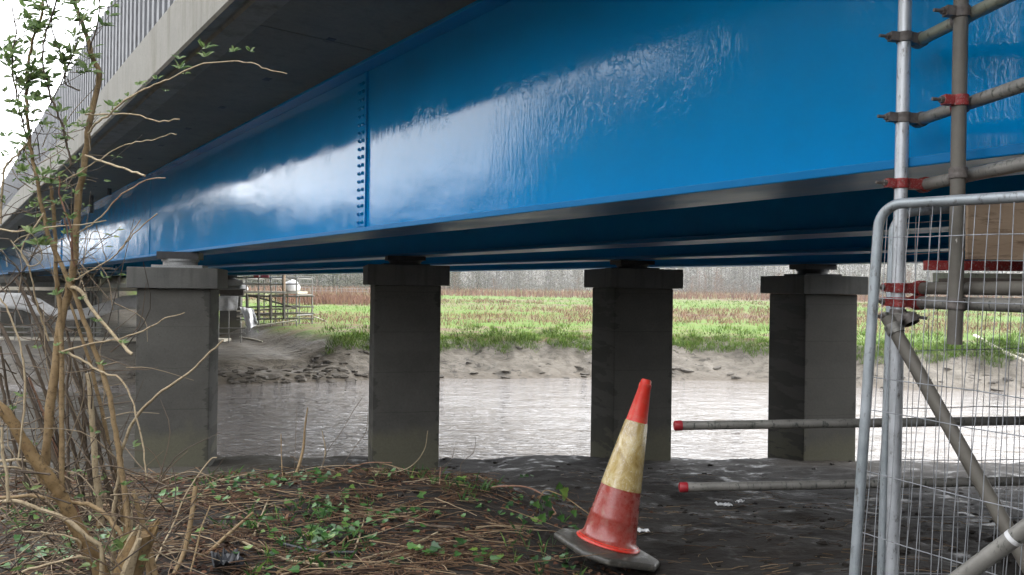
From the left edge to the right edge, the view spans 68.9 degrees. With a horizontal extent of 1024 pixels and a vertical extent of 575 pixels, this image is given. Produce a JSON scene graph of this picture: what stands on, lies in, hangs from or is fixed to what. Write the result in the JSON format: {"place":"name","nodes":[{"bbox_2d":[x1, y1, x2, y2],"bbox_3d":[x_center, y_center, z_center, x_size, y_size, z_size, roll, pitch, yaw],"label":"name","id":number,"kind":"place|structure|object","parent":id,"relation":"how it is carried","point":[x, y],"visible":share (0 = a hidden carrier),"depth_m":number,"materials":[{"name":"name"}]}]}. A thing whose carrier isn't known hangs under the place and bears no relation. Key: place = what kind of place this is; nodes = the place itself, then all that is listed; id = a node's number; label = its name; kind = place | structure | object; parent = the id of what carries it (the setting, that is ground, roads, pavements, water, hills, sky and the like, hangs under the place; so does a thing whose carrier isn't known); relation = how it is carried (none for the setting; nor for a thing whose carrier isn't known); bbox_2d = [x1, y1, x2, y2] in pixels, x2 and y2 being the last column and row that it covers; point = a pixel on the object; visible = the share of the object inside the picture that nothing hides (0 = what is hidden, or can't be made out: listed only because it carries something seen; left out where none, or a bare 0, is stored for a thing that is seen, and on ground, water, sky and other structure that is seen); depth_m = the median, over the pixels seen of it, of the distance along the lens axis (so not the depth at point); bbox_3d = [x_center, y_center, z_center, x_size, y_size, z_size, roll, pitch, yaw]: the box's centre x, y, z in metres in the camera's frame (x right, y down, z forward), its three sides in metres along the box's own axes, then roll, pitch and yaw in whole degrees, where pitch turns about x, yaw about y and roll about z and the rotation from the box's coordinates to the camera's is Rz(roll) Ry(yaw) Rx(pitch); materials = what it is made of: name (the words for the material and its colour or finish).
{"place":"outdoors","nodes":[
{"label":"outdoors","id":0,"kind":"place"},
{"bbox_2d":[0,0,112,185],"label":"sky","id":1,"kind":"structure","parent":0,"point":[7,26],"materials":[{"name":"white"}]},
{"bbox_2d":[0,390,1023,574],"bbox_3d":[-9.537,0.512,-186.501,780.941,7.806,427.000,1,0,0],"label":"ground","id":2,"kind":"structure","parent":0,"point":[542,469],"depth_m":5.46,"materials":[{"name":"brown soil"}]},
{"bbox_2d":[0,0,286,574],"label":"elder shrub","id":3,"kind":"object","parent":2,"relation":"on","point":[64,497],"visible":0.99,"depth_m":2.59,"materials":[{"name":"brown plant"}]},
{"bbox_2d":[113,490,159,574],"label":"broken stump","id":4,"kind":"object","parent":3,"relation":"attached to","point":[134,541],"visible":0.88,"depth_m":2.59,"materials":[{"name":"brown wood"}]},
{"bbox_2d":[126,251,227,466],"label":"bridge pier","id":5,"kind":"structure","parent":2,"relation":"on","point":[187,340],"depth_m":11.14,"materials":[{"name":"concrete"}]},
{"bbox_2d":[172,486,197,574],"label":"dead stalk","id":6,"kind":"object","parent":2,"relation":"on","point":[189,528],"visible":0.89,"depth_m":3.72,"materials":[{"name":"brown plant"}]},
{"bbox_2d":[155,457,216,561],"bbox_3d":[-1.679,1.115,3.773,0.106,0.466,0.358,1,0,31],"label":"dead stalk","id":7,"kind":"object","parent":2,"relation":"on","point":[157,556],"visible":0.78,"depth_m":3.83,"materials":[{"name":"brown plant"}]},
{"bbox_2d":[190,505,210,571],"bbox_3d":[-1.570,1.262,3.747,0.022,0.254,0.306,1,0,-5],"label":"dead stalk","id":8,"kind":"object","parent":2,"relation":"on","point":[192,564],"visible":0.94,"depth_m":3.75,"materials":[{"name":"brown plant"}]},
{"bbox_2d":[197,512,253,556],"bbox_3d":[-1.546,1.346,4.072,0.045,0.114,0.466,1,0,17],"label":"dead stick","id":9,"kind":"object","parent":2,"relation":"on","point":[223,538],"visible":0.69,"depth_m":4.06,"materials":[{"name":"brown wood"}]},
{"bbox_2d":[208,547,243,570],"bbox_3d":[-1.413,1.337,3.697,0.152,0.119,0.161,1,0,-34],"label":"plastic scrap","id":10,"kind":"object","parent":2,"relation":"on","point":[225,558],"visible":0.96,"depth_m":3.67,"materials":[{"name":"grey plastic"}]},
{"bbox_2d":[253,496,269,535],"bbox_3d":[-1.555,1.396,4.688,0.016,0.045,1.046,1,0,-13],"label":"dead stick","id":11,"kind":"object","parent":2,"relation":"on","point":[261,514],"visible":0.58,"depth_m":4.59,"materials":[{"name":"brown wood"}]},
{"bbox_2d":[230,534,325,566],"bbox_3d":[-1.273,1.389,3.930,0.779,0.024,0.081,1,0,34],"label":"dead stick","id":12,"kind":"object","parent":2,"relation":"on","point":[246,543],"visible":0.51,"depth_m":3.83,"materials":[{"name":"brown wood"}]},
{"bbox_2d":[281,438,282,476],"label":"dead stalk","id":13,"kind":"object","parent":2,"relation":"on","point":[281,457],"visible":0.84,"depth_m":5.65,"materials":[{"name":"brown plant"}]},
{"bbox_2d":[0,467,579,574],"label":"ivy","id":14,"kind":"object","parent":2,"relation":"on","point":[434,546],"visible":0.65,"depth_m":4.29,"materials":[{"name":"green plant"}]},
{"bbox_2d":[1,462,586,574],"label":"grass tufts","id":15,"kind":"object","parent":2,"relation":"on","point":[281,543],"visible":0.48,"depth_m":4.34,"materials":[{"name":"green plant"}]},
{"bbox_2d":[294,411,296,472],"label":"dead stalk","id":16,"kind":"object","parent":2,"relation":"on","point":[295,440],"visible":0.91,"depth_m":5.70,"materials":[{"name":"brown plant"}]},
{"bbox_2d":[290,456,308,473],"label":"dead stalk","id":17,"kind":"object","parent":2,"relation":"on","point":[297,460],"visible":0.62,"depth_m":5.67,"materials":[{"name":"brown plant"}]},
{"bbox_2d":[293,407,307,480],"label":"dead stalk","id":18,"kind":"object","parent":2,"relation":"on","point":[302,453],"visible":0.87,"depth_m":5.66,"materials":[{"name":"brown plant"}]},
{"bbox_2d":[276,536,346,574],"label":"dead stick","id":19,"kind":"object","parent":2,"relation":"on","point":[319,557],"visible":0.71,"depth_m":3.79,"materials":[{"name":"brown wood"}]},
{"bbox_2d":[283,542,355,554],"bbox_3d":[-1.039,1.380,3.932,0.460,0.023,0.072,1,0,15],"label":"stick","id":20,"kind":"object","parent":2,"relation":"on","point":[289,545],"visible":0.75,"depth_m":3.90,"materials":[{"name":"wood"}]},
{"bbox_2d":[0,468,652,574],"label":"leaf litter","id":21,"kind":"object","parent":2,"relation":"on","point":[383,526],"visible":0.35,"depth_m":4.44,"materials":[{"name":"brown plant"}]},
{"bbox_2d":[169,467,513,574],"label":"dead bracken","id":22,"kind":"object","parent":2,"relation":"on","point":[234,572],"visible":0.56,"depth_m":4.20,"materials":[{"name":"plant"}]},
{"bbox_2d":[320,397,362,471],"bbox_3d":[-1.321,1.127,5.726,0.342,0.558,0.075,1,0,-36],"label":"bare twig","id":23,"kind":"object","parent":2,"relation":"on","point":[338,435],"visible":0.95,"depth_m":5.73,"materials":[{"name":"brown plant"}]},
{"bbox_2d":[304,462,391,493],"bbox_3d":[-1.275,1.374,5.426,0.340,0.141,0.756,1,0,41],"label":"dead stalk","id":24,"kind":"object","parent":2,"relation":"on","point":[363,463],"visible":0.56,"depth_m":5.59,"materials":[{"name":"brown plant"}]},
{"bbox_2d":[342,416,367,466],"bbox_3d":[-1.225,1.196,5.718,0.069,0.444,0.257,1,0,38],"label":"bare twig","id":25,"kind":"object","parent":2,"relation":"on","point":[358,442],"visible":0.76,"depth_m":5.75,"materials":[{"name":"brown plant"}]},
{"bbox_2d":[354,513,365,548],"bbox_3d":[-0.889,1.416,4.428,0.019,0.064,0.948,1,0,-7],"label":"dead stick","id":26,"kind":"object","parent":2,"relation":"on","point":[359,534],"visible":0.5,"depth_m":4.17,"materials":[{"name":"brown wood"}]},
{"bbox_2d":[346,532,437,563],"bbox_3d":[-0.615,1.397,3.991,0.067,0.020,0.653,1,0,40],"label":"dead stick","id":27,"kind":"object","parent":2,"relation":"on","point":[385,553],"visible":0.48,"depth_m":3.92,"materials":[{"name":"brown wood"}]},
{"bbox_2d":[373,431,427,473],"bbox_3d":[-0.821,1.213,5.482,0.396,0.322,0.077,1,0,-15],"label":"bare twig","id":28,"kind":"object","parent":2,"relation":"on","point":[408,467],"visible":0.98,"depth_m":5.50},
{"bbox_2d":[363,255,449,469],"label":"bridge pier","id":29,"kind":"structure","parent":2,"relation":"on","point":[404,350],"depth_m":11.49,"materials":[{"name":"concrete"}]},
{"bbox_2d":[405,524,453,528],"bbox_3d":[-0.484,1.400,4.372,0.285,0.021,0.023,1,0,5],"label":"dead stick","id":30,"kind":"object","parent":2,"relation":"on","point":[439,526],"visible":0.72,"depth_m":4.37,"materials":[{"name":"wood"}]},
{"bbox_2d":[451,437,475,481],"bbox_3d":[-0.356,1.240,5.389,0.184,0.320,0.038,1,0,-16],"label":"bare twig","id":31,"kind":"object","parent":2,"relation":"on","point":[464,460],"visible":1,"depth_m":5.40,"materials":[{"name":"brown plant"}]},
{"bbox_2d":[0,463,1022,574],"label":"dead stems","id":32,"kind":"object","parent":2,"relation":"on","point":[359,509],"visible":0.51,"depth_m":4.38,"materials":[{"name":"brown plant"}]},
{"bbox_2d":[491,485,555,512],"bbox_3d":[-0.008,1.387,5.040,0.164,0.170,0.878,1,0,-29],"label":"dead stalk","id":33,"kind":"object","parent":2,"relation":"on","point":[518,486],"visible":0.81,"depth_m":4.92,"materials":[{"name":"brown plant"}]},
{"bbox_2d":[532,482,588,521],"bbox_3d":[0.196,1.355,4.660,0.276,0.382,0.714,1,0,-25],"label":"bramble spray","id":34,"kind":"object","parent":2,"relation":"on","point":[564,495],"visible":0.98,"depth_m":4.49,"materials":[{"name":"green plant"}]},
{"bbox_2d":[554,378,658,571],"bbox_3d":[0.652,1.012,4.258,0.529,1.001,0.529,17,-6,-24],"label":"traffic cone","id":35,"kind":"object","parent":2,"relation":"on","point":[611,524],"visible":0.99,"depth_m":4.15,"materials":[{"name":"red plastic"}]},
{"bbox_2d":[246,454,1018,574],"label":"mud clods","id":36,"kind":"object","parent":2,"relation":"on","point":[825,542],"visible":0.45,"depth_m":5.01,"materials":[{"name":"black soil"}]},
{"bbox_2d":[584,260,682,460],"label":"bridge pier","id":37,"kind":"structure","parent":2,"relation":"on","point":[632,317],"depth_m":12.06,"materials":[{"name":"concrete"}]},
{"bbox_2d":[637,528,649,531],"bbox_3d":[0.847,1.583,4.877,0.114,0.024,0.056,1,0,-11],"label":"paper scrap","id":38,"kind":"object","parent":2,"relation":"on","point":[640,530],"visible":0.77,"depth_m":4.87,"materials":[{"name":"white paper"}]},
{"bbox_2d":[715,502,732,506],"bbox_3d":[1.793,1.840,6.337,0.141,0.032,0.083,1,0,-6],"label":"paper scrap","id":39,"kind":"object","parent":2,"relation":"on","point":[728,504],"visible":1,"depth_m":6.33,"materials":[{"name":"white paper"}]},
{"bbox_2d":[760,264,867,461],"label":"bridge pier","id":40,"kind":"structure","parent":2,"relation":"on","point":[812,340],"depth_m":12.54,"materials":[{"name":"concrete"}]},
{"bbox_2d":[849,191,1023,574],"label":"fence panel","id":41,"kind":"object","parent":2,"relation":"on","point":[890,207],"visible":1,"depth_m":2.62,"materials":[{"name":"metal"}]},
{"bbox_2d":[875,0,1023,574],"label":"scaffold","id":42,"kind":"object","parent":2,"relation":"on","point":[958,103],"visible":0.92,"depth_m":2.72,"materials":[{"name":"metal"}]},
{"bbox_2d":[673,416,1023,492],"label":"guard rail","id":43,"kind":"object","parent":42,"relation":"attached to","point":[680,425],"visible":0.91,"depth_m":3.98,"materials":[{"name":"grey metal"}]},
{"bbox_2d":[877,205,1023,574],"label":"fence panel","id":44,"kind":"object","parent":2,"relation":"on","point":[881,555],"visible":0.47,"depth_m":3.05,"materials":[{"name":"metal"}]},
{"bbox_2d":[0,378,1023,463],"bbox_3d":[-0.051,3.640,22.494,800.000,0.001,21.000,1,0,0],"label":"river","id":45,"kind":"structure","parent":0,"point":[499,418],"depth_m":20.64,"materials":[{"name":"grey liquid"}]},
{"bbox_2d":[0,272,1023,391],"bbox_3d":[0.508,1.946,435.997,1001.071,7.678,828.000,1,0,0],"label":"bank","id":46,"kind":"structure","parent":0,"point":[290,347],"depth_m":31.48,"materials":[{"name":"green plant"}]},
{"bbox_2d":[0,272,34,335],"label":"bridge pier","id":47,"kind":"structure","parent":46,"relation":"on","point":[5,318],"depth_m":37.44,"materials":[{"name":"concrete"}]},
{"bbox_2d":[0,282,126,291],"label":"bridge abutment","id":48,"kind":"object","parent":46,"relation":"on","point":[52,284],"visible":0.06,"depth_m":58.71,"materials":[{"name":"concrete"}]},
{"bbox_2d":[0,0,1023,277],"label":"road bridge","id":49,"kind":"structure","parent":48,"relation":"on","point":[356,136],"depth_m":6.06,"materials":[{"name":"metal"}]},
{"bbox_2d":[74,273,104,336],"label":"bridge pier","id":50,"kind":"structure","parent":46,"relation":"on","point":[99,293],"depth_m":37.81,"materials":[{"name":"concrete"}]},
{"bbox_2d":[0,274,245,342],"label":"access scaffold","id":51,"kind":"object","parent":46,"relation":"on","point":[233,292],"visible":0.41,"depth_m":34.98,"materials":[{"name":"grey metal"}]},
{"bbox_2d":[0,293,136,320],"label":"dust sheet","id":52,"kind":"object","parent":51,"relation":"hanging from","point":[129,302],"visible":0.52,"depth_m":34.84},
{"bbox_2d":[219,296,238,310],"bbox_3d":[-13.698,0.764,36.007,1.005,0.729,0.185,1,0,0],"label":"dust sheet","id":53,"kind":"object","parent":51,"relation":"hanging from","point":[228,303],"visible":0.94,"depth_m":36.00,"materials":[{"name":"grey fabric"}]},
{"bbox_2d":[219,275,244,335],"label":"bridge pier","id":54,"kind":"structure","parent":46,"relation":"on","point":[233,281],"depth_m":38.77,"materials":[{"name":"concrete"}]},
{"bbox_2d":[239,337,262,341],"bbox_3d":[-12.451,2.462,35.533,0.119,0.119,3.167,1,0,-38],"label":"driftwood log","id":55,"kind":"object","parent":46,"relation":"on","point":[251,339],"visible":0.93,"depth_m":35.23,"materials":[{"name":"grey wood"}]},
{"bbox_2d":[237,275,313,326],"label":"scaffold tower","id":56,"kind":"structure","parent":46,"relation":"on","point":[283,293],"depth_m":36.92,"materials":[{"name":"grey metal"}]},
{"bbox_2d":[239,306,257,330],"bbox_3d":[-12.630,1.512,35.984,1.165,1.178,0.482,1,0,41],"label":"dust sheet","id":57,"kind":"object","parent":56,"relation":"hanging from","point":[249,316],"visible":1,"depth_m":35.96,"materials":[{"name":"white fabric"}]},
{"bbox_2d":[286,280,299,290],"bbox_3d":[-11.102,-0.104,37.511,0.854,0.600,0.720,1,0,0],"label":"rubble sack","id":58,"kind":"object","parent":56,"relation":"on","point":[290,287],"visible":0.63,"depth_m":37.24,"materials":[{"name":"white plastic"}]},
{"bbox_2d":[300,287,367,292],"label":"post fence","id":59,"kind":"object","parent":46,"relation":"on","point":[315,290],"visible":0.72,"depth_m":107.97,"materials":[{"name":"metal"}]},
{"bbox_2d":[65,343,1023,390],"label":"mud slabs","id":60,"kind":"structure","parent":46,"relation":"on","point":[319,375],"depth_m":28.48,"materials":[{"name":"soil"}]},
{"bbox_2d":[219,293,1023,367],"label":"marsh grass","id":61,"kind":"structure","parent":46,"relation":"on","point":[527,336],"depth_m":32.07,"materials":[{"name":"green plant"}]},
{"bbox_2d":[240,263,1014,296],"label":"willow scrub","id":62,"kind":"object","parent":46,"relation":"on","point":[698,288],"visible":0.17,"depth_m":184.51,"materials":[{"name":"brown plant"}]},
{"bbox_2d":[237,263,1023,297],"bbox_3d":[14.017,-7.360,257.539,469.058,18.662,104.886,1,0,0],"label":"woodland","id":63,"kind":"object","parent":46,"relation":"on","point":[734,275],"visible":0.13,"depth_m":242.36,"materials":[{"name":"plant"}]},
{"bbox_2d":[247,284,1023,336],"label":"reed bed","id":64,"kind":"object","parent":46,"relation":"on","point":[345,296],"visible":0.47,"depth_m":67.11,"materials":[{"name":"plant"}]},
{"bbox_2d":[973,334,1023,361],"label":"driftwood log","id":65,"kind":"object","parent":46,"relation":"on","point":[1015,357],"visible":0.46,"depth_m":30.10,"materials":[{"name":"beige wood"}]},
{"bbox_2d":[239,263,1022,293],"bbox_3d":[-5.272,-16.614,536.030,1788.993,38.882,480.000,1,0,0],"label":"hills","id":66,"kind":"structure","parent":0,"point":[699,269],"depth_m":370.48,"materials":[{"name":"plant"}]}
]}

